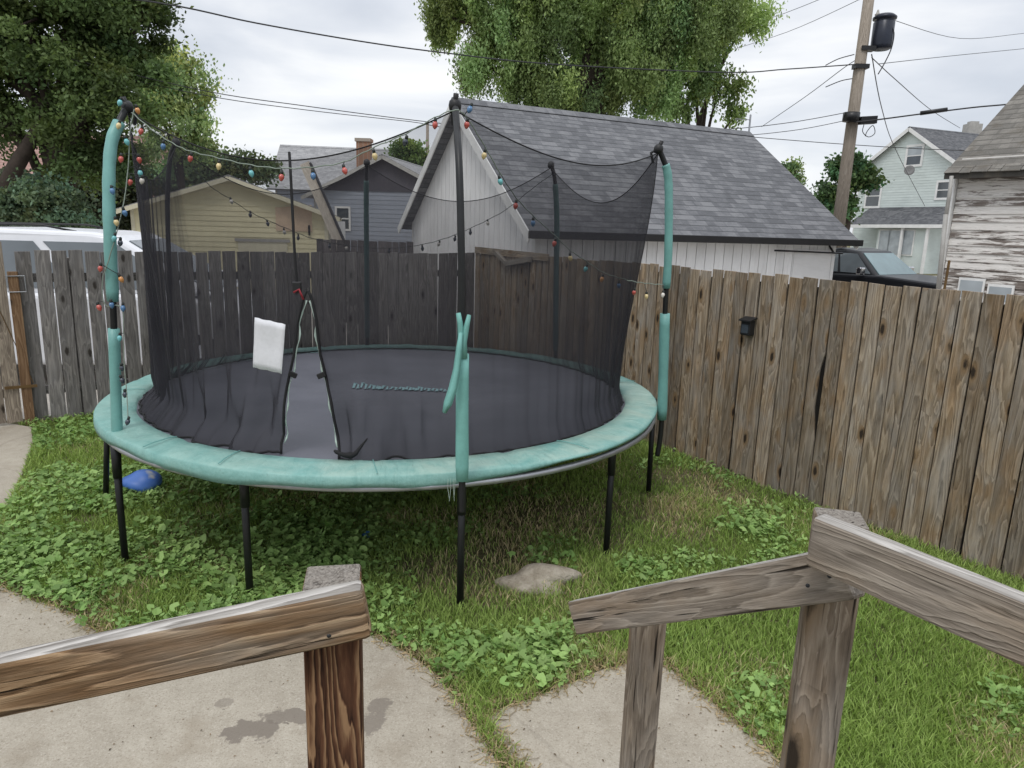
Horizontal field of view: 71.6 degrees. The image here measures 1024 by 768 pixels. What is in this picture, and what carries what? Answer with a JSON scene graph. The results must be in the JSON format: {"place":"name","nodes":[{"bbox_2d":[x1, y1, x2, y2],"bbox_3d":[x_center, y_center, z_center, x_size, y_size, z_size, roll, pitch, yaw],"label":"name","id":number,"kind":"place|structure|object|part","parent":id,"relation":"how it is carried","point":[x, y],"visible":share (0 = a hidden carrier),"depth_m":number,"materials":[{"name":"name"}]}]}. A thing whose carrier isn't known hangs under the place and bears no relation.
{"place":"outdoors","nodes":[
{"label":"outdoors","id":0,"kind":"place"},
{"bbox_2d":[0,423,32,505],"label":"path","id":1,"kind":"structure","parent":0,"point":[15,440],"depth_m":6.57,"materials":[{"name":"concrete"}]},
{"bbox_2d":[0,136,187,229],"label":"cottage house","id":2,"kind":"structure","parent":0,"point":[28,166],"depth_m":38.60,"materials":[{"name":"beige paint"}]},
{"bbox_2d":[300,138,422,252],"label":"bungalow house","id":3,"kind":"structure","parent":0,"point":[388,200],"depth_m":32.71,"materials":[{"name":"grey"}]},
{"bbox_2d":[335,206,350,230],"bbox_3d":[-7.866,-7.697,33.022,0.759,1.112,0.045,4,13,8],"label":"window","id":4,"kind":"structure","parent":3,"relation":"in","point":[344,212],"depth_m":32.99,"materials":[{"name":"white paint"}]},
{"bbox_2d":[426,125,428,152],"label":"utility pole","id":5,"kind":"object","parent":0,"point":[427,135],"depth_m":57.00,"materials":[{"name":"grey wood"}]},
{"bbox_2d":[0,246,1023,767],"bbox_3d":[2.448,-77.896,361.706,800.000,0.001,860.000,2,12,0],"label":"ground","id":6,"kind":"structure","parent":0,"point":[564,506],"depth_m":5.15,"materials":[{"name":"green plant"}]},
{"bbox_2d":[0,364,143,420],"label":"gravel alley","id":7,"kind":"structure","parent":6,"relation":"on","point":[46,383],"depth_m":9.31,"materials":[{"name":"grey gravel"}]},
{"bbox_2d":[0,167,102,228],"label":"shrub","id":8,"kind":"object","parent":7,"relation":"on","point":[39,200],"visible":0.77,"depth_m":12.87,"materials":[{"name":"green plant"}]},
{"bbox_2d":[0,163,156,230],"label":"hedge tree","id":9,"kind":"object","parent":7,"relation":"on","point":[130,198],"visible":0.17,"depth_m":20.77,"materials":[{"name":"green plant"}]},
{"bbox_2d":[0,0,193,203],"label":"juniper tree","id":10,"kind":"object","parent":7,"relation":"on","point":[65,110],"visible":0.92,"depth_m":13.61,"materials":[{"name":"green plant"}]},
{"bbox_2d":[0,222,237,364],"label":"parked minivan","id":11,"kind":"object","parent":7,"relation":"on","point":[47,236],"visible":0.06,"depth_m":8.86,"materials":[{"name":"white paint"}]},
{"bbox_3d":[-6.085,-1.481,8.771,1.249,0.571,0.153,0,13,-9],"label":"side window","id":12,"kind":"part","parent":11,"relation":"part of","materials":[{"name":"grey glass"}]},
{"bbox_3d":[-4.996,-1.484,8.940,1.677,0.571,0.153,0,13,-9],"label":"side window","id":13,"kind":"part","parent":11,"relation":"part of","materials":[{"name":"grey glass"}]},
{"bbox_2d":[128,37,238,188],"bbox_3d":[-10.751,-7.123,23.024,3.880,7.781,2.960,2,12,0],"label":"broadleaf tree","id":14,"kind":"object","parent":7,"relation":"on","point":[195,122],"visible":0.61,"depth_m":22.50,"materials":[{"name":"green plant"}]},
{"bbox_2d":[144,143,286,188],"bbox_3d":[-13.268,-7.811,31.079,7.456,5.508,3.389,2,12,0],"label":"background tree","id":15,"kind":"object","parent":7,"relation":"on","point":[264,175],"visible":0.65,"depth_m":30.19,"materials":[{"name":"green plant"}]},
{"bbox_2d":[116,175,341,285],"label":"garage","id":16,"kind":"structure","parent":7,"relation":"on","point":[215,220],"depth_m":21.12,"materials":[{"name":"yellow"}]},
{"bbox_2d":[235,238,289,280],"bbox_3d":[-7.528,-3.578,21.512,1.574,1.609,0.060,-1,13,-13],"label":"garage door","id":17,"kind":"structure","parent":16,"relation":"in","point":[244,244],"depth_m":21.37,"materials":[{"name":"beige paint"}]},
{"bbox_2d":[300,161,344,245],"bbox_3d":[-4.893,-4.625,18.681,1.462,2.390,0.215,7,13,21],"label":"leaning panel","id":18,"kind":"object","parent":7,"relation":"on","point":[327,214],"visible":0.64,"depth_m":18.63,"materials":[{"name":"grey wood"}]},
{"bbox_2d":[267,144,400,206],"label":"bungalow house","id":19,"kind":"structure","parent":7,"relation":"on","point":[325,174],"depth_m":42.76,"materials":[{"name":"grey"}]},
{"bbox_2d":[328,221,344,239],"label":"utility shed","id":20,"kind":"structure","parent":7,"relation":"on","point":[341,225],"depth_m":24.12,"materials":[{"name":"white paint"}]},
{"bbox_2d":[316,239,412,283],"bbox_3d":[-3.164,-2.177,15.365,2.201,1.843,0.160,4,13,12],"label":"neighbour fence","id":21,"kind":"object","parent":7,"relation":"on","point":[322,246],"visible":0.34,"depth_m":15.16,"materials":[{"name":"grey wood"}]},
{"bbox_2d":[383,136,429,165],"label":"sapling tree","id":22,"kind":"object","parent":7,"relation":"on","point":[412,151],"visible":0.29,"depth_m":43.45,"materials":[{"name":"green plant"}]},
{"bbox_2d":[413,0,789,129],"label":"willow tree","id":23,"kind":"object","parent":7,"relation":"on","point":[651,34],"depth_m":18.93,"materials":[{"name":"green plant"}]},
{"bbox_2d":[809,147,893,247],"bbox_3d":[18.138,-9.329,38.759,4.178,7.059,3.177,2,12,0],"label":"maple tree","id":24,"kind":"object","parent":7,"relation":"on","point":[865,172],"visible":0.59,"depth_m":37.97,"materials":[{"name":"green plant"}]},
{"bbox_2d":[833,0,897,247],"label":"utility pole","id":25,"kind":"object","parent":7,"relation":"on","point":[883,35],"visible":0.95,"depth_m":17.60,"materials":[{"name":"brown wood"}]},
{"bbox_2d":[71,59,842,128],"bbox_3d":[-0.019,-6.322,16.121,17.522,0.847,1.283,-2,13,-16],"label":"overhead wire","id":26,"kind":"object","parent":25,"relation":"attached to","point":[386,116],"visible":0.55,"depth_m":15.20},
{"bbox_2d":[82,68,841,134],"bbox_3d":[-0.074,-6.234,16.269,17.616,0.721,1.327,-2,13,-15],"label":"overhead wire","id":27,"kind":"object","parent":25,"relation":"attached to","point":[384,118],"visible":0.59,"depth_m":15.39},
{"bbox_2d":[137,0,853,72],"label":"overhead wire","id":28,"kind":"object","parent":25,"relation":"attached to","point":[467,55],"visible":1,"depth_m":14.97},
{"bbox_2d":[736,0,857,48],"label":"overhead wire","id":29,"kind":"object","parent":25,"relation":"attached to","point":[805,24],"visible":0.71,"depth_m":20.74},
{"bbox_2d":[761,60,854,126],"bbox_3d":[8.606,-8.522,21.095,0.223,0.764,7.007,2,12,0],"label":"overhead wire","id":30,"kind":"object","parent":25,"relation":"attached to","point":[809,93],"visible":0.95,"depth_m":20.19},
{"bbox_2d":[871,54,924,205],"bbox_3d":[17.682,-9.918,32.097,0.602,2.305,34.220,9,15,31],"label":"overhead wire","id":31,"kind":"object","parent":25,"relation":"attached to","point":[885,121],"visible":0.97,"depth_m":23.19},
{"bbox_2d":[871,57,959,127],"bbox_3d":[16.336,-10.846,27.667,0.111,1.534,25.770,10,15,34],"label":"overhead wire","id":32,"kind":"object","parent":25,"relation":"attached to","point":[906,89],"visible":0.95,"depth_m":21.71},
{"bbox_2d":[852,104,1005,121],"bbox_3d":[10.905,-6.601,16.878,5.152,0.689,0.174,6,13,17],"label":"overhead wire","id":33,"kind":"object","parent":25,"relation":"attached to","point":[919,113],"visible":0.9,"depth_m":17.23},
{"bbox_2d":[920,107,947,114],"bbox_3d":[10.182,-6.583,17.138,0.585,0.180,0.100,5,13,15],"label":"cable splice","id":34,"kind":"object","parent":33,"relation":"attached to","point":[932,111],"visible":1,"depth_m":17.10,"materials":[{"name":"black plastic"}]},
{"bbox_2d":[879,48,1023,63],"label":"overhead wire","id":35,"kind":"object","parent":25,"relation":"attached to","point":[946,56],"visible":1,"depth_m":22.05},
{"bbox_2d":[895,20,1023,38],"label":"overhead wire","id":36,"kind":"object","parent":25,"relation":"attached to","point":[954,37],"visible":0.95,"depth_m":22.06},
{"bbox_2d":[832,247,936,296],"bbox_3d":[8.308,-2.277,17.080,2.360,1.960,5.600,-7,15,-34],"label":"parked pickup","id":37,"kind":"object","parent":7,"relation":"on","point":[879,266],"visible":0.17,"depth_m":16.19,"materials":[{"name":"black paint"}]},
{"bbox_3d":[7.461,-2.891,16.756,0.181,0.436,0.628,-7,15,-34],"label":"side window","id":38,"kind":"part","parent":37,"relation":"part of","materials":[{"name":"grey glass"}]},
{"bbox_3d":[7.843,-2.760,16.218,0.182,0.436,0.875,-7,15,-34],"label":"side window","id":39,"kind":"part","parent":37,"relation":"part of","materials":[{"name":"grey glass"}]},
{"bbox_2d":[943,260,950,288],"bbox_3d":[5.530,-0.624,9.247,0.056,1.954,0.040,2,12,0],"label":"metal stake","id":40,"kind":"object","parent":7,"relation":"on","point":[947,273],"visible":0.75,"depth_m":9.06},
{"bbox_2d":[122,469,162,494],"bbox_3d":[-2.999,0.796,5.744,0.311,0.204,0.264,2,12,0],"label":"ball","id":41,"kind":"object","parent":6,"relation":"on","point":[140,480],"visible":0.69,"depth_m":5.67,"materials":[{"name":"blue plastic"}]},
{"bbox_2d":[0,564,370,767],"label":"stair railing","id":42,"kind":"object","parent":6,"relation":"on","point":[321,620],"visible":1,"depth_m":1.04,"materials":[{"name":"brown wood"}]},
{"bbox_2d":[14,250,474,420],"bbox_3d":[-2.841,-0.728,8.875,5.403,1.844,0.163,-6,15,-33],"label":"board fence","id":43,"kind":"object","parent":6,"relation":"on","point":[68,277],"visible":0.41,"depth_m":7.73,"materials":[{"name":"wood"}]},
{"bbox_2d":[0,241,36,424],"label":"wooden gate","id":44,"kind":"structure","parent":43,"relation":"attached to","point":[9,393],"depth_m":7.29,"materials":[{"name":"wood"}]},
{"bbox_2d":[0,587,500,767],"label":"patio slab","id":45,"kind":"structure","parent":6,"relation":"on","point":[253,715],"depth_m":3.15,"materials":[{"name":"concrete"}]},
{"bbox_2d":[0,592,769,767],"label":"leaf litter","id":46,"kind":"object","parent":45,"relation":"on","point":[436,701],"visible":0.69,"depth_m":3.22,"materials":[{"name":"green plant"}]},
{"bbox_2d":[0,572,781,767],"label":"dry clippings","id":47,"kind":"object","parent":45,"relation":"on","point":[474,728],"visible":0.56,"depth_m":3.37,"materials":[{"name":"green plant"}]},
{"bbox_2d":[93,93,672,609],"bbox_3d":[-0.964,-0.503,5.652,4.406,2.879,4.336,2,12,0],"label":"trampoline","id":48,"kind":"object","parent":6,"relation":"on","point":[339,385],"visible":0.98,"depth_m":4.31,"materials":[{"name":"metal"}]},
{"bbox_2d":[96,97,144,425],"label":"string lights","id":49,"kind":"object","parent":48,"relation":"attached to","point":[120,241],"visible":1,"depth_m":4.12},
{"bbox_2d":[192,168,555,252],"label":"string lights","id":50,"kind":"object","parent":48,"relation":"attached to","point":[329,245],"visible":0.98,"depth_m":7.27},
{"bbox_2d":[131,103,664,298],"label":"string lights","id":51,"kind":"object","parent":48,"relation":"attached to","point":[374,156],"visible":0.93,"depth_m":3.83},
{"bbox_2d":[0,410,1023,743],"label":"ground cover","id":52,"kind":"object","parent":6,"relation":"on","point":[278,550],"visible":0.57,"depth_m":4.65,"materials":[{"name":"green plant"}]},
{"bbox_2d":[495,563,581,596],"bbox_3d":[0.174,1.258,4.481,0.564,0.223,0.322,-5,14,-11],"label":"rock","id":53,"kind":"object","parent":6,"relation":"on","point":[526,577],"visible":0.68,"depth_m":4.42,"materials":[{"name":"beige stone"}]},
{"bbox_2d":[490,664,779,767],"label":"stepping slab","id":54,"kind":"structure","parent":6,"relation":"on","point":[593,740],"depth_m":3.17,"materials":[{"name":"concrete"}]},
{"bbox_2d":[475,247,1023,580],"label":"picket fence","id":55,"kind":"object","parent":6,"relation":"on","point":[893,408],"visible":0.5,"depth_m":5.54,"materials":[{"name":"brown wood"}]},
{"bbox_2d":[494,251,531,265],"bbox_3d":[0.003,-1.614,9.225,0.060,0.181,0.814,-6,15,-33],"label":"wood scrap","id":56,"kind":"object","parent":55,"relation":"attached to","point":[505,262],"visible":1,"depth_m":9.16,"materials":[{"name":"grey wood"}]},
{"bbox_2d":[738,316,756,335],"bbox_3d":[2.070,-0.509,6.244,0.095,0.160,0.124,-6,15,-33],"label":"solar fence light","id":57,"kind":"object","parent":55,"relation":"attached to","point":[747,325],"visible":1,"depth_m":6.22,"materials":[{"name":"black plastic"}]},
{"bbox_2d":[781,156,807,187],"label":"poplar tree","id":58,"kind":"object","parent":6,"relation":"on","point":[793,167],"visible":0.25,"depth_m":56.98,"materials":[{"name":"green plant"}]},
{"bbox_2d":[568,507,1023,767],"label":"deck railing","id":59,"kind":"object","parent":6,"relation":"on","point":[836,571],"visible":1,"depth_m":1.39,"materials":[{"name":"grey wood"}]},
{"bbox_2d":[3,0,1023,232],"label":"sky","id":60,"kind":"structure","parent":0,"point":[269,63],"materials":[{"name":"white"}]},
{"bbox_2d":[397,97,863,286],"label":"garage","id":61,"kind":"structure","parent":0,"point":[745,201],"depth_m":12.67,"materials":[{"name":"grey laminate"}]},
{"bbox_2d":[755,137,964,150],"bbox_3d":[11.770,-7.119,20.975,9.972,0.615,0.236,7,14,23],"label":"overhead wire","id":62,"kind":"object","parent":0,"point":[862,145],"visible":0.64,"depth_m":21.50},
{"bbox_2d":[850,121,982,273],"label":"two storey house","id":63,"kind":"structure","parent":0,"point":[900,220],"depth_m":48.56,"materials":[{"name":"white"}]},
{"bbox_2d":[863,184,882,207],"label":"window","id":64,"kind":"structure","parent":63,"relation":"in","point":[873,200],"depth_m":52.01,"materials":[{"name":"white paint"}]},
{"bbox_2d":[877,229,891,250],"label":"window","id":65,"kind":"structure","parent":63,"relation":"in","point":[883,239],"depth_m":49.22,"materials":[{"name":"grey glass"}]},
{"bbox_2d":[887,229,900,255],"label":"window","id":66,"kind":"structure","parent":63,"relation":"in","point":[894,236],"depth_m":48.45,"materials":[{"name":"grey glass"}]},
{"bbox_2d":[900,229,915,255],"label":"window","id":67,"kind":"structure","parent":63,"relation":"in","point":[909,234],"depth_m":47.43,"materials":[{"name":"grey glass"}]},
{"bbox_2d":[904,165,914,174],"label":"satellite dish","id":68,"kind":"object","parent":63,"relation":"attached to","point":[910,169],"visible":0.96,"depth_m":48.05,"materials":[{"name":"grey metal"}]},
{"bbox_2d":[904,143,924,166],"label":"window","id":69,"kind":"structure","parent":63,"relation":"in","point":[913,157],"depth_m":48.71,"materials":[{"name":"white paint"}]},
{"bbox_2d":[934,180,953,199],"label":"window","id":70,"kind":"structure","parent":63,"relation":"in","point":[941,190],"depth_m":46.99,"materials":[{"name":"white paint"}]},
{"bbox_2d":[936,85,1023,304],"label":"weathered house","id":71,"kind":"structure","parent":0,"point":[982,243],"depth_m":11.30,"materials":[{"name":"white wood"}]},
{"bbox_2d":[957,277,985,299],"bbox_3d":[7.441,-1.544,11.515,0.026,0.347,0.403,-6,14,-30],"label":"window","id":72,"kind":"structure","parent":71,"relation":"in","point":[966,284],"depth_m":11.49,"materials":[{"name":"grey glass"}]},
{"bbox_2d":[986,284,1014,303],"bbox_3d":[7.664,-1.415,11.153,0.026,0.294,0.383,-6,14,-30],"label":"window","id":73,"kind":"structure","parent":71,"relation":"in","point":[998,289],"depth_m":11.12,"materials":[{"name":"grey glass"}]}
]}

